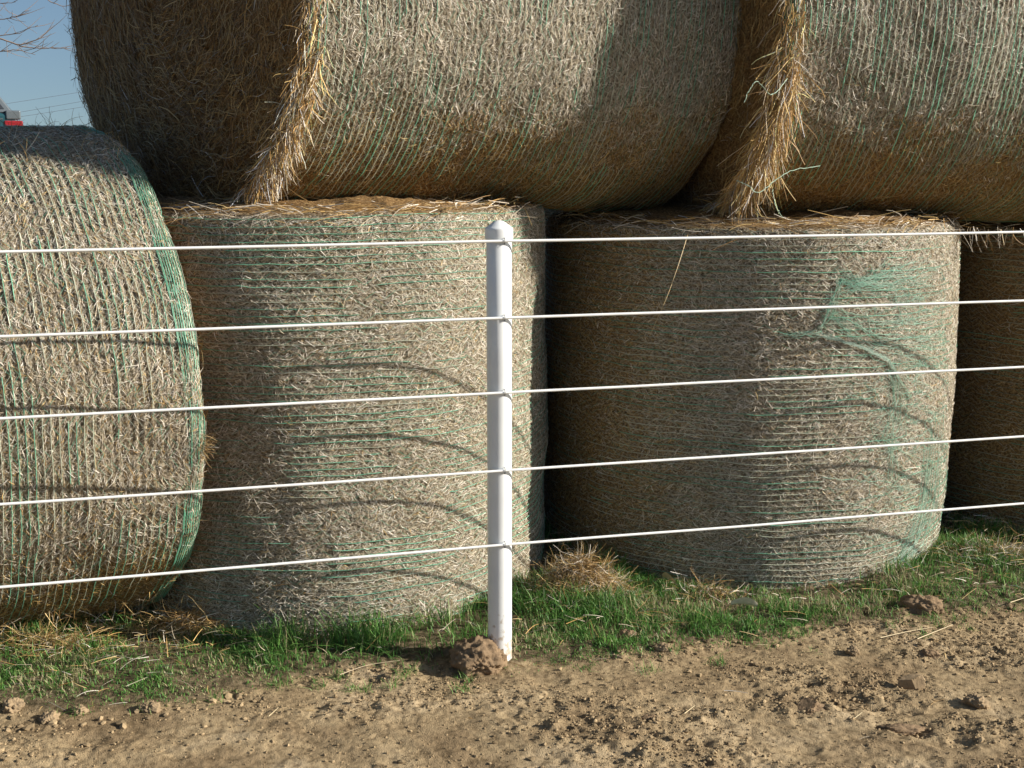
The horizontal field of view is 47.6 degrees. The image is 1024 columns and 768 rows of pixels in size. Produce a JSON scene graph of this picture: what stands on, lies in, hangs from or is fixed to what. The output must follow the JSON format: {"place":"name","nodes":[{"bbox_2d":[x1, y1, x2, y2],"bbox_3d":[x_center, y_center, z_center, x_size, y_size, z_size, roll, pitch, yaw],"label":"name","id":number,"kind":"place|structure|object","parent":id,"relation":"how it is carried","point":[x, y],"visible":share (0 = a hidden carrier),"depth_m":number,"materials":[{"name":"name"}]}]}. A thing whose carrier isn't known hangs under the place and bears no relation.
{"place":"outdoors","nodes":[
{"label":"outdoors","id":0,"kind":"place"},
{"bbox_2d":[0,0,92,127],"label":"sky","id":1,"kind":"structure","parent":0,"point":[47,73],"materials":[{"name":"blue"}]},
{"bbox_2d":[0,513,1023,767],"bbox_3d":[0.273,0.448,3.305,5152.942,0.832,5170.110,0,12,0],"label":"ground","id":2,"kind":"structure","parent":0,"point":[208,751],"depth_m":3.18,"materials":[{"name":"brown soil"}]},
{"bbox_2d":[0,97,22,126],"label":"parked car","id":3,"kind":"object","parent":2,"relation":"on","point":[7,113],"visible":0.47,"depth_m":11.66,"materials":[{"name":"white paint"}]},
{"bbox_2d":[1,697,24,713],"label":"dirt clod","id":4,"kind":"object","parent":2,"relation":"on","point":[13,705],"visible":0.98,"depth_m":3.13,"materials":[{"name":"brown soil"}]},
{"bbox_2d":[0,0,72,57],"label":"bare tree","id":5,"kind":"object","parent":2,"relation":"on","point":[27,43],"visible":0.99,"depth_m":19.33,"materials":[{"name":"brown plant"}]},
{"bbox_2d":[37,710,59,722],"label":"dirt clod","id":6,"kind":"object","parent":2,"relation":"on","point":[47,716],"visible":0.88,"depth_m":3.08,"materials":[{"name":"brown soil"}]},
{"bbox_2d":[0,612,149,660],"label":"hay tuft","id":7,"kind":"object","parent":2,"relation":"on","point":[44,639],"visible":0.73,"depth_m":3.52,"materials":[{"name":"plant"}]},
{"bbox_2d":[71,704,88,715],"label":"dirt clod","id":8,"kind":"object","parent":2,"relation":"on","point":[85,710],"visible":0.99,"depth_m":3.13,"materials":[{"name":"brown soil"}]},
{"bbox_2d":[0,106,217,646],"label":"hay bale","id":9,"kind":"object","parent":2,"relation":"on","point":[64,186],"visible":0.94,"depth_m":3.27,"materials":[{"name":"plant"}]},
{"bbox_2d":[138,700,161,713],"bbox_3d":[-0.979,0.882,3.147,0.068,0.045,0.044,0,12,0],"label":"dirt clod","id":10,"kind":"object","parent":2,"relation":"on","point":[152,706],"visible":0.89,"depth_m":3.13,"materials":[{"name":"brown soil"}]},
{"bbox_2d":[71,592,248,645],"bbox_3d":[-1.014,0.767,3.663,0.727,0.247,0.341,0,12,0],"label":"hay tuft","id":11,"kind":"object","parent":2,"relation":"on","point":[189,622],"visible":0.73,"depth_m":3.64,"materials":[{"name":"plant"}]},
{"bbox_2d":[149,187,548,637],"bbox_3d":[-0.687,0.014,4.260,1.651,1.507,1.663,0,12,0],"label":"hay bale","id":12,"kind":"object","parent":2,"relation":"on","point":[278,445],"visible":0.6,"depth_m":3.56,"materials":[{"name":"plant"}]},
{"bbox_2d":[65,0,741,212],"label":"hay bale","id":13,"kind":"object","parent":12,"relation":"on","point":[594,106],"visible":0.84,"depth_m":3.62,"materials":[{"name":"plant"}]},
{"bbox_2d":[340,660,399,674],"bbox_3d":[-0.417,0.824,3.388,0.190,0.002,0.019,-7,13,-30],"label":"straw stalk","id":14,"kind":"object","parent":2,"relation":"on","point":[367,665],"visible":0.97,"depth_m":3.39,"materials":[{"name":"beige plant"}]},
{"bbox_2d":[448,635,505,676],"bbox_3d":[-0.102,0.801,3.405,0.173,0.112,0.148,0,12,0],"label":"dirt clod","id":15,"kind":"object","parent":2,"relation":"on","point":[478,654],"visible":1,"depth_m":3.36,"materials":[{"name":"brown soil"}]},
{"bbox_2d":[485,220,512,660],"bbox_3d":[-0.036,0.245,3.348,0.079,1.425,0.084,0,12,0],"label":"fence post","id":16,"kind":"object","parent":2,"relation":"on","point":[499,368],"visible":0.91,"depth_m":3.30,"materials":[{"name":"white plastic"}]},
{"bbox_2d":[0,231,1023,253],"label":"fence wire","id":17,"kind":"object","parent":16,"relation":"attached to","point":[458,241],"visible":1,"depth_m":3.17,"materials":[{"name":"white metal"}]},
{"bbox_2d":[0,299,1023,337],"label":"fence wire","id":18,"kind":"object","parent":16,"relation":"attached to","point":[446,320],"visible":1,"depth_m":3.21,"materials":[{"name":"white metal"}]},
{"bbox_2d":[0,366,1023,419],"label":"fence wire","id":19,"kind":"object","parent":16,"relation":"attached to","point":[449,395],"visible":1,"depth_m":3.25,"materials":[{"name":"white metal"}]},
{"bbox_2d":[0,435,1023,505],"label":"fence wire","id":20,"kind":"object","parent":16,"relation":"attached to","point":[443,474],"visible":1,"depth_m":3.30,"materials":[{"name":"white metal"}]},
{"bbox_2d":[0,502,1023,588],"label":"fence wire","id":21,"kind":"object","parent":16,"relation":"attached to","point":[437,550],"visible":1,"depth_m":3.34,"materials":[{"name":"white metal"}]},
{"bbox_2d":[497,648,507,667],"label":"dirt clod","id":22,"kind":"object","parent":2,"relation":"on","point":[503,655],"visible":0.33,"depth_m":3.41,"materials":[{"name":"brown soil"}]},
{"bbox_2d":[0,604,1023,767],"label":"dirt crumbs","id":23,"kind":"object","parent":2,"relation":"on","point":[121,724],"visible":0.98,"depth_m":3.18,"materials":[{"name":"brown soil"}]},
{"bbox_2d":[0,504,1023,737],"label":"straw litter","id":24,"kind":"object","parent":2,"relation":"on","point":[1017,538],"visible":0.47,"depth_m":3.63,"materials":[{"name":"beige plant"}]},
{"bbox_2d":[544,208,563,285],"bbox_3d":[0.620,-0.341,6.210,1.622,1.427,1.629,0,12,0],"label":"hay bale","id":25,"kind":"object","parent":2,"relation":"on","point":[550,212],"depth_m":5.45,"materials":[{"name":"plant"}]},
{"bbox_2d":[513,540,658,613],"bbox_3d":[0.217,0.669,3.888,0.563,0.339,0.417,0,12,0],"label":"hay tuft","id":26,"kind":"object","parent":2,"relation":"on","point":[574,569],"visible":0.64,"depth_m":3.87,"materials":[{"name":"plant"}]},
{"bbox_2d":[615,629,638,641],"bbox_3d":[0.358,0.786,3.586,0.083,0.061,0.061,0,12,0],"label":"dirt clod","id":27,"kind":"object","parent":2,"relation":"on","point":[623,631],"visible":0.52,"depth_m":3.57,"materials":[{"name":"brown soil"}]},
{"bbox_2d":[640,714,655,720],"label":"dirt clod","id":28,"kind":"object","parent":2,"relation":"on","point":[647,717],"visible":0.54,"depth_m":3.07,"materials":[{"name":"brown soil"}]},
{"bbox_2d":[653,642,672,651],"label":"dirt clod","id":29,"kind":"object","parent":2,"relation":"on","point":[665,645],"visible":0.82,"depth_m":3.50,"materials":[{"name":"brown soil"}]},
{"bbox_2d":[644,567,784,601],"bbox_3d":[0.658,0.717,3.947,0.662,0.204,0.248,2,12,9],"label":"hay tuft","id":30,"kind":"object","parent":2,"relation":"on","point":[709,593],"visible":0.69,"depth_m":3.93,"materials":[{"name":"plant"}]},
{"bbox_2d":[731,597,757,606],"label":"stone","id":31,"kind":"object","parent":2,"relation":"on","point":[746,601],"visible":1,"depth_m":3.74,"materials":[{"name":"grey stone"}]},
{"bbox_2d":[543,201,979,589],"bbox_3d":[0.956,-0.024,4.636,1.701,1.426,1.680,0,12,0],"label":"hay bale","id":32,"kind":"object","parent":2,"relation":"on","point":[628,424],"visible":0.88,"depth_m":3.97,"materials":[{"name":"plant"}]},
{"bbox_2d":[669,0,1023,253],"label":"hay bale","id":33,"kind":"object","parent":32,"relation":"on","point":[886,106],"visible":0.82,"depth_m":3.75,"materials":[{"name":"plant"}]},
{"bbox_2d":[796,697,825,714],"bbox_3d":[0.806,0.884,3.139,0.091,0.056,0.065,0,12,0],"label":"dirt clod","id":34,"kind":"object","parent":2,"relation":"on","point":[810,705],"visible":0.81,"depth_m":3.13,"materials":[{"name":"brown soil"}]},
{"bbox_2d":[845,644,859,656],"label":"dirt clod","id":35,"kind":"object","parent":2,"relation":"on","point":[852,650],"visible":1,"depth_m":3.48,"materials":[{"name":"brown soil"}]},
{"bbox_2d":[876,723,924,735],"bbox_3d":[1.021,0.905,3.042,0.134,0.028,0.057,0,12,0],"label":"dirt clod","id":36,"kind":"object","parent":2,"relation":"on","point":[904,729],"visible":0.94,"depth_m":3.03,"materials":[{"name":"brown soil"}]},
{"bbox_2d":[880,627,932,637],"bbox_3d":[1.229,0.774,3.616,0.204,0.003,0.007,-5,12,-22],"label":"straw stalk","id":37,"kind":"object","parent":2,"relation":"on","point":[904,632],"visible":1,"depth_m":3.61,"materials":[{"name":"beige plant"}]},
{"bbox_2d":[897,673,925,689],"bbox_3d":[1.127,0.847,3.276,0.083,0.057,0.028,0,12,0],"label":"dirt clod","id":38,"kind":"object","parent":2,"relation":"on","point":[913,681],"visible":0.9,"depth_m":3.27,"materials":[{"name":"brown soil"}]},
{"bbox_2d":[898,594,943,615],"bbox_3d":[1.345,0.737,3.808,0.148,0.099,0.115,0,12,0],"label":"dirt clod","id":39,"kind":"object","parent":2,"relation":"on","point":[918,604],"visible":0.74,"depth_m":3.78,"materials":[{"name":"brown soil"}]},
{"bbox_2d":[918,648,940,658],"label":"dirt clod","id":40,"kind":"object","parent":2,"relation":"on","point":[932,653],"visible":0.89,"depth_m":3.46,"materials":[{"name":"brown soil"}]},
{"bbox_2d":[917,624,952,638],"bbox_3d":[1.322,0.773,3.623,0.184,0.003,0.003,-8,14,-35],"label":"straw stalk","id":41,"kind":"object","parent":2,"relation":"on","point":[933,632],"visible":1,"depth_m":3.61,"materials":[{"name":"beige plant"}]},
{"bbox_2d":[916,524,1023,571],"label":"hay tuft","id":42,"kind":"object","parent":2,"relation":"on","point":[1005,548],"visible":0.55,"depth_m":4.24,"materials":[{"name":"plant"}]},
{"bbox_2d":[962,692,989,709],"bbox_3d":[1.272,0.876,3.182,0.074,0.054,0.059,7,13,31],"label":"dirt clod","id":43,"kind":"object","parent":2,"relation":"on","point":[976,700],"visible":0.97,"depth_m":3.16,"materials":[{"name":"brown soil"}]},
{"bbox_2d":[943,221,1023,531],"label":"hay bale","id":44,"kind":"object","parent":2,"relation":"on","point":[988,403],"visible":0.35,"depth_m":4.58,"materials":[{"name":"plant"}]},
{"bbox_2d":[0,492,1023,712],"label":"grass","id":45,"kind":"structure","parent":0,"point":[271,642],"depth_m":3.66,"materials":[{"name":"green plant"}]},
{"bbox_2d":[662,572,675,583],"bbox_3d":[0.536,0.657,3.963,0.022,0.033,0.076,-6,13,-27],"label":"dry leaf","id":46,"kind":"object","parent":45,"relation":"on","point":[666,575],"visible":0.95,"depth_m":3.96,"materials":[{"name":"brown plant"}]},
{"bbox_2d":[49,602,991,719],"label":"stray grass","id":47,"kind":"structure","parent":0,"point":[716,660],"depth_m":3.36,"materials":[{"name":"green plant"}]}
]}

